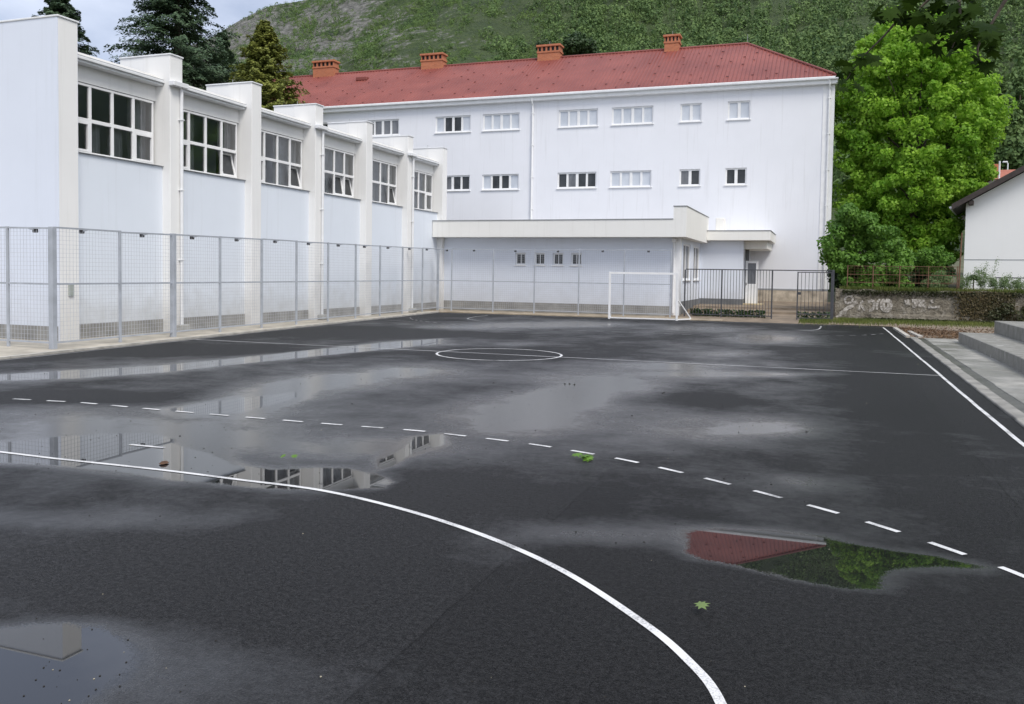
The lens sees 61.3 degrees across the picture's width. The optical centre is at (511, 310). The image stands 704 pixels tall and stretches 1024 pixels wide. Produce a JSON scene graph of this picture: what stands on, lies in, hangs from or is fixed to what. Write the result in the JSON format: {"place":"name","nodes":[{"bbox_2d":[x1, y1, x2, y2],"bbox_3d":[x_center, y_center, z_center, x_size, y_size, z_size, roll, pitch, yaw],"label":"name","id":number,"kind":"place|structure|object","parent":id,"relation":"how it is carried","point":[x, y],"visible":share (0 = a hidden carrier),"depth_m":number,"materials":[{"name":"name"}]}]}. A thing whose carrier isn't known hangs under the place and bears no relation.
{"place":"outdoors","nodes":[
{"label":"outdoors","id":0,"kind":"place"},
{"bbox_2d":[0,0,301,63],"label":"sky","id":1,"kind":"structure","parent":0,"point":[99,18],"materials":[{"name":"white"}]},
{"bbox_2d":[0,311,433,356],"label":"pavement","id":2,"kind":"structure","parent":0,"point":[16,348],"depth_m":23.44,"materials":[{"name":"beige concrete"}]},
{"bbox_2d":[0,226,48,346],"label":"fence","id":3,"kind":"object","parent":2,"relation":"on","point":[8,269],"visible":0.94,"depth_m":20.34,"materials":[{"name":"metal"}]},
{"bbox_2d":[0,14,447,340],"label":"gymnasium","id":4,"kind":"structure","parent":2,"relation":"on","point":[153,143],"depth_m":27.08,"materials":[{"name":"paint"}]},
{"bbox_2d":[78,82,163,166],"bbox_3d":[-11.235,-5.192,24.270,0.620,1.915,3.357,2,3,20],"label":"window","id":5,"kind":"structure","parent":4,"relation":"in","point":[136,133],"depth_m":24.82,"materials":[{"name":"white paint"}]},
{"bbox_2d":[183,110,242,179],"bbox_3d":[-9.909,-5.328,27.928,0.620,1.915,3.357,2,3,20],"label":"window","id":6,"kind":"structure","parent":4,"relation":"in","point":[225,167],"depth_m":28.46,"materials":[{"name":"white paint"}]},
{"bbox_2d":[261,130,307,190],"bbox_3d":[-8.584,-5.465,31.586,0.620,1.915,3.357,2,3,20],"label":"window","id":7,"kind":"structure","parent":4,"relation":"in","point":[284,170],"depth_m":32.29,"materials":[{"name":"white paint"}]},
{"bbox_2d":[324,147,360,199],"bbox_3d":[-7.259,-5.601,35.244,0.620,1.915,3.357,2,3,20],"label":"window","id":8,"kind":"structure","parent":4,"relation":"in","point":[336,164],"depth_m":35.83,"materials":[{"name":"white paint"}]},
{"bbox_2d":[372,159,402,206],"bbox_3d":[-5.933,-5.737,38.902,0.620,1.915,3.357,2,3,20],"label":"window","id":9,"kind":"structure","parent":4,"relation":"in","point":[382,190],"depth_m":39.60,"materials":[{"name":"white paint"}]},
{"bbox_2d":[414,170,437,212],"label":"window","id":10,"kind":"structure","parent":4,"relation":"in","point":[421,192],"depth_m":43.28,"materials":[{"name":"white glass"}]},
{"bbox_2d":[48,226,437,348],"bbox_3d":[-7.264,-1.070,31.612,0.308,3.140,24.402,2,3,16],"label":"fence","id":11,"kind":"object","parent":2,"relation":"on","point":[52,262],"visible":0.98,"depth_m":25.52,"materials":[{"name":"metal"}]},
{"bbox_2d":[0,312,1023,703],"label":"court","id":12,"kind":"object","parent":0,"point":[114,578],"visible":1,"depth_m":6.87,"materials":[{"name":"asphalt"}]},
{"bbox_2d":[130,444,164,447],"bbox_3d":[-3.998,1.487,9.462,0.461,0.001,0.065,2,3,20],"label":"penalty mark","id":13,"kind":"object","parent":12,"relation":"on","point":[147,446],"visible":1,"depth_m":9.44,"materials":[{"name":"white paint"}]},
{"bbox_2d":[7,313,431,359],"bbox_3d":[-9.545,0.875,21.914,0.642,0.001,40.630,2,3,18],"label":"side line","id":14,"kind":"object","parent":12,"relation":"on","point":[192,339],"visible":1,"depth_m":23.04,"materials":[{"name":"paint"}]},
{"bbox_2d":[0,451,726,703],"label":"goal area line","id":15,"kind":"object","parent":12,"relation":"on","point":[705,678],"visible":1,"depth_m":5.57,"materials":[{"name":"white paint"}]},
{"bbox_2d":[436,349,562,360],"bbox_3d":[-0.308,1.058,20.819,3.055,0.001,3.055,2,3,20],"label":"circle","id":16,"kind":"object","parent":12,"relation":"on","point":[501,360],"visible":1,"depth_m":20.25,"materials":[{"name":"white paint"}]},
{"bbox_2d":[23,335,1015,702],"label":"grit","id":17,"kind":"object","parent":12,"relation":"on","point":[495,551],"visible":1,"depth_m":7.00,"materials":[{"name":"grey gravel"}]},
{"bbox_2d":[21,399,1023,577],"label":"dashed line","id":18,"kind":"object","parent":12,"relation":"on","point":[958,552],"visible":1,"depth_m":8.21,"materials":[{"name":"white paint"}]},
{"bbox_2d":[437,249,671,317],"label":"fence","id":19,"kind":"object","parent":12,"relation":"on","point":[564,282],"visible":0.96,"depth_m":41.26,"materials":[{"name":"metal"}]},
{"bbox_2d":[196,339,938,375],"bbox_3d":[-0.009,1.066,20.690,18.510,0.001,0.060,2,3,20],"label":"line","id":20,"kind":"object","parent":12,"relation":"on","point":[587,358],"visible":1,"depth_m":20.04,"materials":[{"name":"paint"}]},
{"bbox_2d":[572,453,593,461],"bbox_3d":[0.752,1.543,9.096,0.245,0.077,0.216,2,3,20],"label":"leaf sprig","id":21,"kind":"object","parent":12,"relation":"on","point":[586,457],"visible":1,"depth_m":9.06,"materials":[{"name":"green plant"}]},
{"bbox_2d":[467,315,821,330],"bbox_3d":[4.694,0.544,34.626,14.520,0.001,5.773,2,3,20],"label":"goal area line","id":22,"kind":"object","parent":12,"relation":"on","point":[612,327],"visible":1,"depth_m":32.72,"materials":[{"name":"paint"}]},
{"bbox_2d":[608,272,690,320],"bbox_3d":[6.059,-0.629,38.219,3.626,2.085,1.022,2,3,17],"label":"football goal","id":23,"kind":"object","parent":12,"relation":"on","point":[656,273],"visible":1,"depth_m":37.80,"materials":[{"name":"white paint"}]},
{"bbox_2d":[694,601,709,609],"bbox_3d":[1.097,1.705,4.998,0.097,0.018,0.100,2,3,20],"label":"fallen leaf","id":24,"kind":"object","parent":12,"relation":"on","point":[700,604],"visible":1,"depth_m":4.99,"materials":[{"name":"green plant"}]},
{"bbox_2d":[882,327,1023,446],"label":"side line","id":25,"kind":"object","parent":12,"relation":"on","point":[1007,431],"visible":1,"depth_m":13.96,"materials":[{"name":"white paint"}]},
{"bbox_2d":[423,309,721,320],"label":"back pavement","id":26,"kind":"structure","parent":0,"point":[535,313],"depth_m":40.88,"materials":[{"name":"grey concrete"}]},
{"bbox_2d":[432,205,775,315],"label":"annex building","id":27,"kind":"structure","parent":0,"point":[687,237],"depth_m":42.48,"materials":[{"name":"paint"}]},
{"bbox_2d":[514,253,525,265],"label":"window","id":28,"kind":"structure","parent":27,"relation":"in","point":[520,261],"depth_m":43.07,"materials":[{"name":"white glass"}]},
{"bbox_2d":[533,253,544,265],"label":"window","id":29,"kind":"structure","parent":27,"relation":"in","point":[540,257],"depth_m":42.73,"materials":[{"name":"white glass"}]},
{"bbox_2d":[552,253,563,265],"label":"window","id":30,"kind":"structure","parent":27,"relation":"in","point":[558,257],"depth_m":42.42,"materials":[{"name":"white glass"}]},
{"bbox_2d":[570,253,581,266],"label":"window","id":31,"kind":"structure","parent":27,"relation":"in","point":[574,256],"depth_m":42.12,"materials":[{"name":"white glass"}]},
{"bbox_2d":[683,244,691,280],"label":"side window","id":32,"kind":"structure","parent":27,"relation":"in","point":[686,248],"depth_m":42.73,"materials":[{"name":"white paint"}]},
{"bbox_2d":[693,246,700,280],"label":"side window","id":33,"kind":"structure","parent":27,"relation":"in","point":[696,249],"depth_m":45.95,"materials":[{"name":"white glass"}]},
{"bbox_2d":[744,250,748,302],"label":"post","id":34,"kind":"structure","parent":27,"relation":"in","point":[747,251],"depth_m":47.09,"materials":[{"name":"white metal"}]},
{"bbox_2d":[745,261,758,302],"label":"door","id":35,"kind":"structure","parent":27,"relation":"in","point":[751,289],"depth_m":46.77,"materials":[{"name":"white paint"}]},
{"bbox_2d":[188,0,1023,291],"bbox_3d":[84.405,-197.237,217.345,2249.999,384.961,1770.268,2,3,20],"label":"hill","id":36,"kind":"structure","parent":0,"point":[407,51],"depth_m":627.34,"materials":[{"name":"green plant"}]},
{"bbox_2d":[161,0,669,88],"bbox_3d":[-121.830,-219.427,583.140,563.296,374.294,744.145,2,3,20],"label":"scrub","id":37,"kind":"object","parent":36,"relation":"on","point":[339,50],"visible":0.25,"depth_m":662.15,"materials":[{"name":"green plant"}]},
{"bbox_2d":[535,31,599,55],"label":"round tree","id":38,"kind":"object","parent":36,"relation":"on","point":[574,43],"visible":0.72,"depth_m":70.88,"materials":[{"name":"green plant"}]},
{"bbox_2d":[479,0,1023,201],"bbox_3d":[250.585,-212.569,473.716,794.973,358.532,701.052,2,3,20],"label":"forest","id":39,"kind":"object","parent":36,"relation":"on","point":[706,37],"visible":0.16,"depth_m":533.26,"materials":[{"name":"green plant"}]},
{"bbox_2d":[989,75,1008,104],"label":"slope tree","id":40,"kind":"object","parent":36,"relation":"on","point":[1004,88],"visible":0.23,"depth_m":157.34,"materials":[{"name":"green plant"}]},
{"bbox_2d":[986,105,1023,169],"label":"slope tree","id":41,"kind":"object","parent":36,"relation":"on","point":[1006,154],"visible":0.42,"depth_m":129.46,"materials":[{"name":"green plant"}]},
{"bbox_2d":[993,123,1023,169],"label":"slope tree","id":42,"kind":"object","parent":36,"relation":"on","point":[1015,165],"visible":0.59,"depth_m":128.99,"materials":[{"name":"green plant"}]},
{"bbox_2d":[1006,75,1023,124],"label":"slope tree","id":43,"kind":"object","parent":36,"relation":"on","point":[1018,88],"visible":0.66,"depth_m":156.08,"materials":[{"name":"green plant"}]},
{"bbox_2d":[665,301,838,324],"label":"path","id":44,"kind":"structure","parent":0,"point":[783,312],"depth_m":42.04,"materials":[{"name":"beige concrete"}]},
{"bbox_2d":[258,31,839,302],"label":"school building","id":45,"kind":"structure","parent":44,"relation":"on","point":[738,136],"depth_m":52.86,"materials":[{"name":"paint"}]},
{"bbox_2d":[370,119,398,136],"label":"window","id":46,"kind":"structure","parent":45,"relation":"in","point":[390,127],"depth_m":58.06,"materials":[{"name":"white paint"}]},
{"bbox_2d":[434,115,470,133],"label":"window","id":47,"kind":"structure","parent":45,"relation":"in","point":[449,124],"depth_m":56.36,"materials":[{"name":"white paint"}]},
{"bbox_2d":[447,175,470,191],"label":"window","id":48,"kind":"structure","parent":45,"relation":"in","point":[461,182],"depth_m":56.41,"materials":[{"name":"white paint"}]},
{"bbox_2d":[481,174,518,190],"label":"window","id":49,"kind":"structure","parent":45,"relation":"in","point":[498,182],"depth_m":55.37,"materials":[{"name":"white paint"}]},
{"bbox_2d":[482,113,519,131],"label":"window","id":50,"kind":"structure","parent":45,"relation":"in","point":[506,121],"depth_m":55.22,"materials":[{"name":"white paint"}]},
{"bbox_2d":[556,172,596,188],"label":"window","id":51,"kind":"structure","parent":45,"relation":"in","point":[572,180],"depth_m":53.66,"materials":[{"name":"white paint"}]},
{"bbox_2d":[557,109,598,127],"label":"window","id":52,"kind":"structure","parent":45,"relation":"in","point":[582,117],"depth_m":53.49,"materials":[{"name":"white paint"}]},
{"bbox_2d":[609,170,651,187],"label":"window","id":53,"kind":"structure","parent":45,"relation":"in","point":[619,179],"depth_m":52.51,"materials":[{"name":"white glass"}]},
{"bbox_2d":[610,106,653,125],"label":"window","id":54,"kind":"structure","parent":45,"relation":"in","point":[639,115],"depth_m":52.34,"materials":[{"name":"white paint"}]},
{"bbox_2d":[678,169,700,186],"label":"window","id":55,"kind":"structure","parent":45,"relation":"in","point":[688,177],"depth_m":51.30,"materials":[{"name":"white paint"}]},
{"bbox_2d":[679,103,701,122],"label":"window","id":56,"kind":"structure","parent":45,"relation":"in","point":[690,113],"depth_m":51.15,"materials":[{"name":"white paint"}]},
{"bbox_2d":[724,168,746,185],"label":"window","id":57,"kind":"structure","parent":45,"relation":"in","point":[734,176],"depth_m":50.39,"materials":[{"name":"white paint"}]},
{"bbox_2d":[726,101,750,120],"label":"window","id":58,"kind":"structure","parent":45,"relation":"in","point":[737,110],"depth_m":50.21,"materials":[{"name":"white paint"}]},
{"bbox_2d":[690,308,829,317],"bbox_3d":[11.238,0.182,39.399,6.229,0.449,0.985,2,3,20],"label":"hedge","id":59,"kind":"object","parent":44,"relation":"on","point":[726,312],"visible":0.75,"depth_m":39.66,"materials":[{"name":"green plant"}]},
{"bbox_2d":[828,292,923,338],"bbox_3d":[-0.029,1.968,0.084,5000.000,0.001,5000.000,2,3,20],"label":"ground","id":60,"kind":"structure","parent":0,"point":[829,296],"depth_m":79.70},
{"bbox_2d":[32,0,99,56],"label":"conifer tree","id":61,"kind":"object","parent":60,"relation":"on","point":[65,8],"visible":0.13,"depth_m":64.52,"materials":[{"name":"green plant"}]},
{"bbox_2d":[103,0,244,89],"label":"conifer tree","id":62,"kind":"object","parent":60,"relation":"on","point":[178,15],"visible":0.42,"depth_m":64.71,"materials":[{"name":"green plant"}]},
{"bbox_2d":[0,311,438,359],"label":"kerb","id":63,"kind":"structure","parent":60,"relation":"on","point":[99,347],"depth_m":23.42,"materials":[{"name":"concrete"}]},
{"bbox_2d":[210,30,235,79],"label":"conifer tree","id":64,"kind":"object","parent":60,"relation":"on","point":[225,43],"visible":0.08,"depth_m":71.60,"materials":[{"name":"green plant"}]},
{"bbox_2d":[228,19,309,110],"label":"conifer tree","id":65,"kind":"object","parent":60,"relation":"on","point":[260,49],"visible":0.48,"depth_m":58.00,"materials":[{"name":"green plant"}]},
{"bbox_2d":[684,269,834,319],"bbox_3d":[11.031,-0.697,38.920,6.504,2.305,0.100,2,3,20],"label":"iron railing","id":66,"kind":"object","parent":60,"relation":"on","point":[832,296],"visible":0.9,"depth_m":39.19,"materials":[{"name":"black metal"}]},
{"bbox_2d":[796,272,831,319],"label":"iron gate","id":67,"kind":"structure","parent":66,"relation":"attached to","point":[804,313],"depth_m":37.86,"materials":[{"name":"black metal"}]},
{"bbox_2d":[831,0,1009,93],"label":"maple tree","id":68,"kind":"object","parent":60,"relation":"on","point":[986,34],"visible":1,"depth_m":4.82,"materials":[{"name":"green plant"}]},
{"bbox_2d":[835,288,1023,321],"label":"stone wall","id":69,"kind":"structure","parent":60,"relation":"on","point":[857,305],"depth_m":38.62,"materials":[{"name":"grey stone"}]},
{"bbox_2d":[846,233,962,290],"bbox_3d":[17.627,-2.123,38.927,4.707,2.709,0.057,2,3,20],"label":"garden fence","id":70,"kind":"object","parent":69,"relation":"on","point":[922,283],"visible":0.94,"depth_m":38.76,"materials":[{"name":"metal"}]},
{"bbox_2d":[839,285,1023,293],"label":"wall top grass","id":71,"kind":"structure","parent":69,"relation":"on","point":[910,289],"depth_m":38.44,"materials":[{"name":"green plant"}]},
{"bbox_2d":[842,289,1023,299],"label":"wall moss","id":72,"kind":"object","parent":69,"relation":"attached to","point":[880,292],"depth_m":38.44,"materials":[{"name":"green plant"}]},
{"bbox_2d":[952,291,1017,320],"bbox_3d":[20.456,-0.065,37.393,2.579,1.538,0.415,2,3,20],"label":"wall creeper","id":73,"kind":"object","parent":69,"relation":"attached to","point":[976,308],"depth_m":37.44,"materials":[{"name":"green plant"}]},
{"bbox_2d":[984,303,1023,321],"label":"ivy","id":74,"kind":"object","parent":69,"relation":"attached to","point":[1009,312],"visible":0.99,"depth_m":36.95,"materials":[{"name":"green plant"}]},
{"bbox_2d":[910,337,1023,426],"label":"kerb","id":75,"kind":"structure","parent":60,"relation":"on","point":[1012,412],"depth_m":15.57,"materials":[{"name":"concrete"}]},
{"bbox_2d":[920,339,1023,412],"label":"gutter channel","id":76,"kind":"object","parent":60,"relation":"on","point":[1014,402],"visible":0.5,"depth_m":16.86,"materials":[{"name":"grey concrete"}]},
{"bbox_2d":[958,321,1023,372],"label":"concrete steps","id":77,"kind":"structure","parent":60,"relation":"on","point":[1003,343],"depth_m":23.41,"materials":[{"name":"grey concrete"}]},
{"bbox_2d":[798,317,993,329],"bbox_3d":[16.103,0.560,35.068,8.570,0.169,7.517,2,3,20],"label":"grass strip","id":78,"kind":"object","parent":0,"point":[852,320],"depth_m":36.38,"materials":[{"name":"green plant"}]},
{"bbox_2d":[835,255,963,292],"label":"garden bank","id":79,"kind":"structure","parent":0,"point":[953,285],"depth_m":67.73,"materials":[{"name":"green plant"}]},
{"bbox_2d":[826,248,848,288],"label":"undergrowth shrub","id":80,"kind":"object","parent":79,"relation":"on","point":[836,282],"visible":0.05,"depth_m":42.75,"materials":[{"name":"green plant"}]},
{"bbox_2d":[816,202,915,291],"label":"garden bush","id":81,"kind":"object","parent":79,"relation":"on","point":[859,233],"visible":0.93,"depth_m":40.49,"materials":[{"name":"green plant"}]},
{"bbox_2d":[841,264,914,285],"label":"undergrowth shrub","id":82,"kind":"object","parent":79,"relation":"on","point":[909,276],"visible":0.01,"depth_m":41.65,"materials":[{"name":"green plant"}]},
{"bbox_2d":[887,257,955,289],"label":"undergrowth shrub","id":83,"kind":"object","parent":79,"relation":"on","point":[947,268],"visible":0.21,"depth_m":43.45,"materials":[{"name":"green plant"}]},
{"bbox_2d":[832,5,1018,265],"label":"maple tree","id":84,"kind":"object","parent":79,"relation":"on","point":[940,174],"visible":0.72,"depth_m":46.58,"materials":[{"name":"green plant"}]},
{"bbox_2d":[913,245,955,274],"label":"clipped shrub","id":85,"kind":"object","parent":79,"relation":"on","point":[926,257],"visible":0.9,"depth_m":42.20,"materials":[{"name":"green plant"}]},
{"bbox_2d":[920,270,951,288],"bbox_3d":[19.481,-1.401,39.803,1.190,0.948,1.367,0,3,-18],"label":"clipped shrub","id":86,"kind":"object","parent":79,"relation":"on","point":[943,279],"visible":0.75,"depth_m":39.52,"materials":[{"name":"green plant"}]},
{"bbox_2d":[955,272,976,288],"bbox_3d":[20.363,-1.267,38.761,0.950,0.994,0.655,2,3,20],"label":"weed plant","id":87,"kind":"object","parent":79,"relation":"on","point":[966,283],"visible":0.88,"depth_m":38.68,"materials":[{"name":"green plant"}]},
{"bbox_2d":[972,259,999,289],"bbox_3d":[21.218,-1.585,38.681,1.070,1.661,1.044,2,3,20],"label":"weed plant","id":88,"kind":"object","parent":79,"relation":"on","point":[979,279],"visible":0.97,"depth_m":38.65,"materials":[{"name":"green plant"}]},
{"bbox_2d":[949,165,1023,289],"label":"white house","id":89,"kind":"structure","parent":79,"relation":"on","point":[994,222],"depth_m":42.10,"materials":[{"name":"paint"}]},
{"bbox_2d":[985,161,1013,183],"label":"tiled house","id":90,"kind":"structure","parent":79,"relation":"on","point":[1002,173],"depth_m":59.57,"materials":[{"name":"tile"}]},
{"bbox_2d":[980,272,1022,289],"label":"weed plant","id":91,"kind":"object","parent":79,"relation":"on","point":[993,282],"visible":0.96,"depth_m":38.20,"materials":[{"name":"green plant"}]},
{"bbox_2d":[999,276,1023,290],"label":"weed plant","id":92,"kind":"object","parent":79,"relation":"on","point":[1018,285],"visible":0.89,"depth_m":37.95,"materials":[{"name":"green plant"}]},
{"bbox_2d":[831,322,993,339],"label":"verge","id":93,"kind":"structure","parent":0,"point":[953,327],"depth_m":34.15,"materials":[{"name":"brown soil"}]},
{"bbox_2d":[893,327,922,338],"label":"kerb","id":94,"kind":"structure","parent":93,"relation":"on","point":[903,333],"depth_m":30.00,"materials":[{"name":"concrete"}]},
{"bbox_2d":[863,317,1023,322],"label":"foot moss","id":95,"kind":"object","parent":93,"relation":"on","point":[978,321],"visible":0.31,"depth_m":37.80,"materials":[{"name":"green plant"}]},
{"bbox_2d":[897,325,993,338],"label":"leaf litter","id":96,"kind":"object","parent":93,"relation":"on","point":[954,334],"visible":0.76,"depth_m":31.42,"materials":[{"name":"brown plant"}]},
{"bbox_2d":[924,338,1023,403],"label":"pavement","id":97,"kind":"structure","parent":0,"point":[1007,379],"depth_m":19.25,"materials":[{"name":"concrete"}]}
]}

